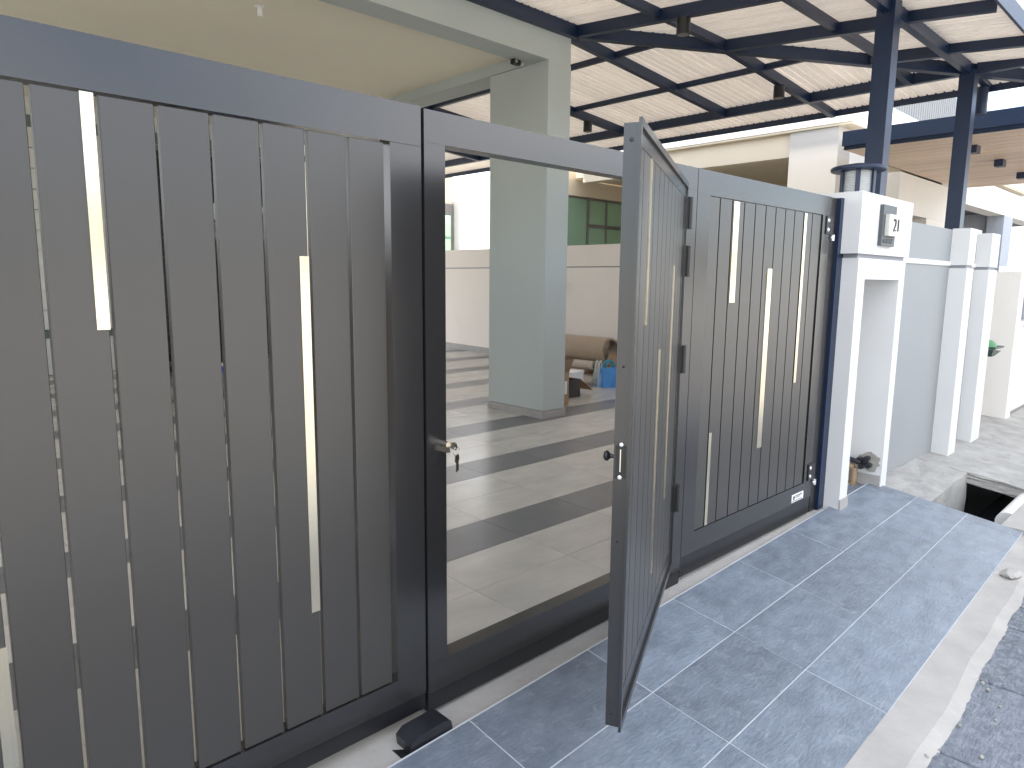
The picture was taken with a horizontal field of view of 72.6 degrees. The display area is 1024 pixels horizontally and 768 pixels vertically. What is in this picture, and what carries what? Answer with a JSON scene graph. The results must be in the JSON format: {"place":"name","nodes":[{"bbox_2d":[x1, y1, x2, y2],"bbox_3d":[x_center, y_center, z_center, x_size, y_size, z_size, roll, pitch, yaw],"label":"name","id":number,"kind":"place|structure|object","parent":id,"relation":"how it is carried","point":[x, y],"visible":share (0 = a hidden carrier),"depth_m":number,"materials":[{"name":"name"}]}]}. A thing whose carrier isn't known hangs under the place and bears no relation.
{"place":"outdoors","nodes":[
{"label":"outdoors","id":0,"kind":"place"},
{"bbox_2d":[167,310,222,371],"bbox_3d":[-4.289,-0.530,8.961,1.090,0.813,0.350,-7,12,-43],"label":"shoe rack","id":1,"kind":"object","parent":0,"point":[169,345],"visible":0.01,"depth_m":9.25,"materials":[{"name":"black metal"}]},
{"bbox_2d":[0,347,849,767],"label":"porch floor","id":2,"kind":"structure","parent":0,"point":[528,511],"depth_m":4.24,"materials":[{"name":"tile"}]},
{"bbox_2d":[0,0,570,418],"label":"house","id":3,"kind":"structure","parent":2,"relation":"on","point":[445,50],"depth_m":6.55,"materials":[{"name":"paint"}]},
{"bbox_2d":[156,145,268,365],"bbox_3d":[-4.116,-1.775,9.959,1.800,2.940,0.072,-7,12,-43],"label":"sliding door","id":4,"kind":"structure","parent":3,"relation":"in","point":[157,155],"depth_m":9.58,"materials":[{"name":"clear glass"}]},
{"bbox_2d":[255,5,264,16],"bbox_3d":[-1.956,-2.888,5.406,0.071,0.070,0.071,-7,12,-43],"label":"ceiling hook","id":5,"kind":"object","parent":3,"relation":"attached to","point":[259,8],"visible":1,"depth_m":5.39,"materials":[{"name":"white plastic"}]},
{"bbox_2d":[510,58,523,65],"bbox_3d":[0.062,-2.905,6.309,0.158,0.042,0.056,-7,12,-43],"label":"security light","id":6,"kind":"object","parent":3,"relation":"attached to","point":[515,62],"visible":1,"depth_m":6.27,"materials":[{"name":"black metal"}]},
{"bbox_2d":[564,358,573,404],"bbox_3d":[0.350,-0.034,7.521,0.439,0.493,0.534,-7,12,-43],"label":"cardboard box","id":7,"kind":"object","parent":2,"relation":"on","point":[568,363],"visible":0.22,"depth_m":7.43,"materials":[{"name":"brown cardboard"}]},
{"bbox_2d":[569,377,591,397],"bbox_3d":[0.683,-0.024,8.112,0.427,0.300,0.317,-7,12,-43],"label":"cardboard box","id":8,"kind":"object","parent":2,"relation":"on","point":[576,385],"visible":0.34,"depth_m":7.96,"materials":[{"name":"black cardboard"}]},
{"bbox_2d":[569,369,583,379],"bbox_3d":[0.717,-0.078,8.824,0.270,0.180,0.310,6,10,34],"label":"foam box","id":9,"kind":"object","parent":8,"relation":"on","point":[573,373],"visible":0.32,"depth_m":8.75,"materials":[{"name":"white plastic"}]},
{"bbox_2d":[597,359,615,387],"bbox_3d":[1.211,-0.132,8.732,0.236,0.346,0.184,-2,9,-19],"label":"shopping bag","id":10,"kind":"object","parent":2,"relation":"on","point":[607,377],"visible":0.94,"depth_m":8.68,"materials":[{"name":"blue plastic"}]},
{"bbox_2d":[607,353,616,366],"bbox_3d":[1.545,-0.308,9.412,0.350,0.482,0.499,7,11,38],"label":"cardboard box","id":11,"kind":"object","parent":2,"relation":"on","point":[613,357],"visible":0.1,"depth_m":9.31,"materials":[{"name":"brown cardboard"}]},
{"bbox_2d":[304,0,1023,229],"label":"canopy","id":12,"kind":"object","parent":2,"relation":"on","point":[724,67],"visible":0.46,"depth_m":6.60,"materials":[{"name":"blue metal"}]},
{"bbox_2d":[583,121,591,132],"bbox_3d":[0.983,-3.341,9.055,0.112,0.127,0.112,-7,12,-43],"label":"canopy light","id":13,"kind":"object","parent":12,"relation":"attached to","point":[587,126],"visible":1,"depth_m":9.01,"materials":[{"name":"black metal"}]},
{"bbox_2d":[676,16,690,36],"bbox_3d":[1.387,-2.893,5.641,0.112,0.127,0.112,-7,12,-43],"label":"canopy light","id":14,"kind":"object","parent":12,"relation":"attached to","point":[683,25],"visible":1,"depth_m":5.60,"materials":[{"name":"black metal"}]},
{"bbox_2d":[773,84,784,99],"bbox_3d":[2.794,-3.056,7.296,0.112,0.127,0.112,-7,12,-43],"label":"canopy light","id":15,"kind":"object","parent":12,"relation":"attached to","point":[778,91],"visible":1,"depth_m":7.25,"materials":[{"name":"black metal"}]},
{"bbox_2d":[975,86,988,115],"bbox_3d":[4.811,-2.889,7.128,0.167,0.265,0.110,-7,12,-43],"label":"canopy light","id":16,"kind":"object","parent":12,"relation":"attached to","point":[982,100],"visible":0.9,"depth_m":7.07,"materials":[{"name":"black metal"}]},
{"bbox_2d":[445,230,981,353],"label":"boundary wall","id":17,"kind":"structure","parent":2,"relation":"on","point":[592,293],"depth_m":10.53,"materials":[{"name":"beige paint"}]},
{"bbox_2d":[821,191,913,510],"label":"gate pillar","id":18,"kind":"structure","parent":2,"relation":"on","point":[869,310],"depth_m":4.39,"materials":[{"name":"white paint"}]},
{"bbox_2d":[830,163,887,192],"bbox_3d":[2.252,-1.311,4.543,0.334,0.243,0.334,-7,12,-43],"label":"pillar lamp","id":19,"kind":"object","parent":18,"relation":"on","point":[857,176],"visible":0.65,"depth_m":4.46,"materials":[{"name":"white glass"}]},
{"bbox_2d":[848,456,871,484],"bbox_3d":[2.377,0.589,4.877,0.258,0.217,0.082,7,10,35],"label":"water tap","id":20,"kind":"object","parent":18,"relation":"in","point":[861,462],"visible":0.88,"depth_m":4.84,"materials":[{"name":"black plastic"}]},
{"bbox_2d":[877,204,901,246],"bbox_3d":[2.333,-0.973,4.293,0.250,0.244,0.053,-7,12,-43],"label":"house number","id":21,"kind":"object","parent":18,"relation":"attached to","point":[890,224],"visible":1,"depth_m":4.24,"materials":[{"name":"white metal"}]},
{"bbox_2d":[887,222,977,472],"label":"front wall","id":22,"kind":"structure","parent":2,"relation":"on","point":[927,265],"depth_m":5.45,"materials":[{"name":"grey paint"}]},
{"bbox_2d":[931,228,977,455],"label":"wall pier","id":23,"kind":"structure","parent":22,"relation":"attached to","point":[957,307],"depth_m":5.80,"materials":[{"name":"white paint"}]},
{"bbox_2d":[956,233,1000,442],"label":"wall pier","id":24,"kind":"structure","parent":22,"relation":"attached to","point":[981,309],"depth_m":6.34,"materials":[{"name":"white paint"}]},
{"bbox_3d":[0.531,-0.250,10.386,0.300,0.030,1.550,-7,12,-43],"label":"cardboard sheet","id":25,"kind":"object","parent":2,"relation":"on","visible":0},
{"bbox_2d":[570,367,592,371],"bbox_3d":[0.542,-0.284,10.392,0.270,0.030,1.550,-7,12,-43],"label":"cardboard sheet","id":26,"kind":"object","parent":25,"relation":"on","point":[581,369],"visible":0.14,"depth_m":9.85,"materials":[{"name":"cardboard"}]},
{"bbox_2d":[571,358,595,369],"bbox_3d":[0.567,-0.353,10.321,0.124,0.124,1.710,-7,12,-43],"label":"paper roll","id":27,"kind":"object","parent":26,"relation":"on","point":[583,364],"visible":0.25,"depth_m":9.79,"materials":[{"name":"beige paper"}]},
{"bbox_3d":[0.798,-0.334,10.519,0.170,0.170,1.710,-7,12,-43],"label":"paper roll","id":28,"kind":"object","parent":2,"relation":"on","visible":0},
{"bbox_2d":[565,334,616,363],"bbox_3d":[0.781,-0.557,10.363,0.370,0.370,1.760,-7,12,-43],"label":"paper roll","id":29,"kind":"object","parent":28,"relation":"on","point":[589,348],"visible":0.59,"depth_m":9.83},
{"bbox_2d":[308,508,823,767],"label":"threshold","id":30,"kind":"object","parent":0,"point":[374,750],"visible":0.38,"depth_m":2.48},
{"bbox_2d":[392,709,452,758],"bbox_3d":[-0.286,1.089,2.187,0.200,0.068,0.125,-7,12,-43],"label":"gate stop","id":31,"kind":"object","parent":30,"relation":"on","point":[418,732],"visible":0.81,"depth_m":2.15,"materials":[{"name":"black plastic"}]},
{"bbox_2d":[421,108,698,710],"bbox_3d":[0.256,0.071,2.658,1.465,1.893,0.090,-7,12,-43],"label":"wicket frame","id":32,"kind":"object","parent":30,"relation":"on","point":[458,668],"visible":0.81,"depth_m":2.29,"materials":[{"name":"metal"}]},
{"bbox_2d":[0,14,425,767],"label":"gate leaf","id":33,"kind":"object","parent":32,"relation":"attached to","point":[336,280],"visible":1,"depth_m":1.68,"materials":[{"name":"metal"}]},
{"bbox_2d":[449,442,459,471],"bbox_3d":[-0.179,0.225,2.170,0.030,0.095,0.040,-7,12,-43],"label":"key bunch","id":34,"kind":"object","parent":32,"relation":"hanging from","point":[453,445],"visible":1,"depth_m":2.16,"materials":[{"name":"silver metal"}]},
{"bbox_2d":[603,116,693,732],"bbox_3d":[0.505,0.076,2.487,0.080,1.696,1.280,4,9,20],"label":"wicket door","id":35,"kind":"structure","parent":32,"relation":"attached to","point":[656,224],"depth_m":2.14,"materials":[{"name":"metal"}]},
{"bbox_2d":[808,197,844,511],"bbox_3d":[1.871,-0.157,4.226,0.173,1.882,0.106,-7,12,-43],"label":"gate post","id":36,"kind":"object","parent":30,"relation":"on","point":[829,329],"visible":0.5,"depth_m":4.19,"materials":[{"name":"metal"}]},
{"bbox_2d":[679,168,834,577],"bbox_3d":[1.310,-0.079,3.652,1.439,1.869,0.070,-7,12,-43],"label":"gate leaf","id":37,"kind":"object","parent":36,"relation":"attached to","point":[760,269],"visible":0.99,"depth_m":3.54,"materials":[{"name":"metal"}]},
{"bbox_2d":[592,360,602,383],"bbox_3d":[1.120,-0.158,9.002,0.130,0.305,0.145,7,10,36],"label":"shopping bag","id":38,"kind":"object","parent":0,"point":[595,375],"visible":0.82,"depth_m":8.96,"materials":[{"name":"plastic"}]},
{"bbox_2d":[387,483,1022,767],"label":"driveway","id":39,"kind":"structure","parent":0,"point":[814,640],"depth_m":2.73,"materials":[{"name":"tile"}]},
{"bbox_2d":[452,0,1023,266],"label":"sky","id":40,"kind":"structure","parent":0,"point":[474,189],"materials":[{"name":"white"}]},
{"bbox_2d":[927,597,1023,767],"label":"road","id":41,"kind":"structure","parent":0,"point":[999,743],"depth_m":2.51,"materials":[{"name":"grey asphalt"}]},
{"bbox_2d":[844,535,1023,767],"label":"kerb","id":42,"kind":"structure","parent":41,"relation":"on","point":[920,720],"depth_m":2.69,"materials":[{"name":"grey concrete"}]},
{"bbox_2d":[1000,567,1022,578],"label":"cement chunk","id":43,"kind":"object","parent":42,"relation":"on","point":[1012,573],"visible":1,"depth_m":3.67,"materials":[{"name":"grey concrete"}]},
{"bbox_2d":[917,415,1023,497],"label":"drain slab","id":44,"kind":"structure","parent":41,"relation":"on","point":[991,457],"depth_m":5.95,"materials":[{"name":"concrete"}]},
{"bbox_2d":[924,605,1023,758],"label":"grit","id":45,"kind":"object","parent":41,"relation":"on","point":[960,724],"visible":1,"depth_m":2.46,"materials":[{"name":"grey stone"}]},
{"bbox_2d":[964,483,1001,515],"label":"ground","id":46,"kind":"structure","parent":0,"point":[978,500],"depth_m":7.01,"materials":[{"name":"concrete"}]},
{"bbox_2d":[305,175,468,249],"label":"house","id":47,"kind":"structure","parent":46,"relation":"on","point":[456,225],"depth_m":18.54,"materials":[{"name":"white paint"}]},
{"bbox_2d":[445,204,452,249],"bbox_3d":[-2.083,-3.639,18.211,1.380,2.160,0.062,-7,12,-43],"label":"window","id":48,"kind":"structure","parent":47,"relation":"in","point":[448,207],"depth_m":18.48,"materials":[{"name":"green glass"}]},
{"bbox_2d":[894,98,956,120],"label":"house","id":49,"kind":"structure","parent":46,"relation":"on","point":[933,109],"depth_m":22.39,"materials":[{"name":"white metal"}]},
{"bbox_2d":[885,458,966,511],"bbox_3d":[3.042,1.008,5.246,1.185,0.675,0.398,-7,12,-43],"label":"drain ledge","id":50,"kind":"object","parent":46,"relation":"on","point":[941,484],"visible":0.33,"depth_m":5.24,"materials":[{"name":"concrete"}]},
{"bbox_2d":[977,494,1014,521],"bbox_3d":[4.245,1.211,5.914,4.800,0.200,0.420,-7,12,-43],"label":"drain bed","id":51,"kind":"object","parent":46,"relation":"on","point":[993,510],"depth_m":6.08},
{"bbox_2d":[1001,503,1023,534],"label":"drain kerb","id":52,"kind":"structure","parent":46,"relation":"on","point":[1015,520],"depth_m":4.47,"materials":[{"name":"grey concrete"}]},
{"bbox_2d":[995,493,1023,523],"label":"drain pipe","id":53,"kind":"object","parent":52,"relation":"on","point":[1008,511],"visible":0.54,"depth_m":4.84,"materials":[{"name":"white plastic"}]},
{"bbox_2d":[1010,405,1023,413],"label":"neighbour yard","id":54,"kind":"structure","parent":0,"point":[1016,409],"depth_m":8.43,"materials":[{"name":"concrete"}]},
{"bbox_2d":[567,108,1023,245],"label":"neighbour house","id":55,"kind":"structure","parent":54,"relation":"on","point":[807,156],"depth_m":10.23,"materials":[{"name":"beige paint"}]},
{"bbox_2d":[567,195,621,245],"bbox_3d":[1.880,-2.888,13.566,2.980,1.315,0.062,-7,12,-43],"label":"window","id":56,"kind":"structure","parent":55,"relation":"in","point":[591,221],"depth_m":13.19,"materials":[{"name":"green glass"}]},
{"bbox_2d":[886,171,1023,271],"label":"neighbour porch","id":57,"kind":"object","parent":54,"relation":"on","point":[992,209],"visible":0.2,"depth_m":12.98,"materials":[{"name":"white paint"}]},
{"bbox_2d":[841,106,1023,187],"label":"neighbour canopy","id":58,"kind":"object","parent":57,"relation":"attached to","point":[922,148],"visible":0.78,"depth_m":8.38,"materials":[{"name":"brown wood"}]},
{"bbox_2d":[971,145,980,154],"bbox_3d":[5.461,-2.769,8.243,0.170,0.088,0.100,-7,12,-43],"label":"soffit light","id":59,"kind":"object","parent":58,"relation":"attached to","point":[975,149],"visible":0.75,"depth_m":8.18,"materials":[{"name":"black metal"}]},
{"bbox_2d":[994,159,1006,167],"bbox_3d":[6.409,-2.895,9.153,0.170,0.088,0.100,-7,12,-43],"label":"soffit light","id":60,"kind":"object","parent":58,"relation":"attached to","point":[999,163],"visible":1,"depth_m":9.10,"materials":[{"name":"black metal"}]},
{"bbox_2d":[1016,172,1023,179],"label":"soffit light","id":61,"kind":"object","parent":58,"relation":"attached to","point":[1019,175],"visible":1,"depth_m":10.13,"materials":[{"name":"black metal"}]},
{"bbox_2d":[981,272,1023,418],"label":"neighbour pier","id":62,"kind":"structure","parent":54,"relation":"on","point":[1004,332],"depth_m":7.51,"materials":[{"name":"white paint"}]},
{"bbox_2d":[987,340,1003,356],"bbox_3d":[4.775,-0.372,7.005,0.360,0.160,0.215,-7,12,-43],"label":"letter box","id":63,"kind":"object","parent":62,"relation":"attached to","point":[993,347],"visible":0.34,"depth_m":6.88,"materials":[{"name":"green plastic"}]},
{"bbox_2d":[999,266,1023,410],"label":"neighbour wall","id":64,"kind":"structure","parent":54,"relation":"on","point":[1017,400],"depth_m":8.34,"materials":[{"name":"white paint"}]},
{"bbox_2d":[1010,408,1023,416],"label":"neighbour step","id":65,"kind":"object","parent":54,"relation":"on","point":[1020,412],"depth_m":8.12,"materials":[{"name":"grey concrete"}]}
]}

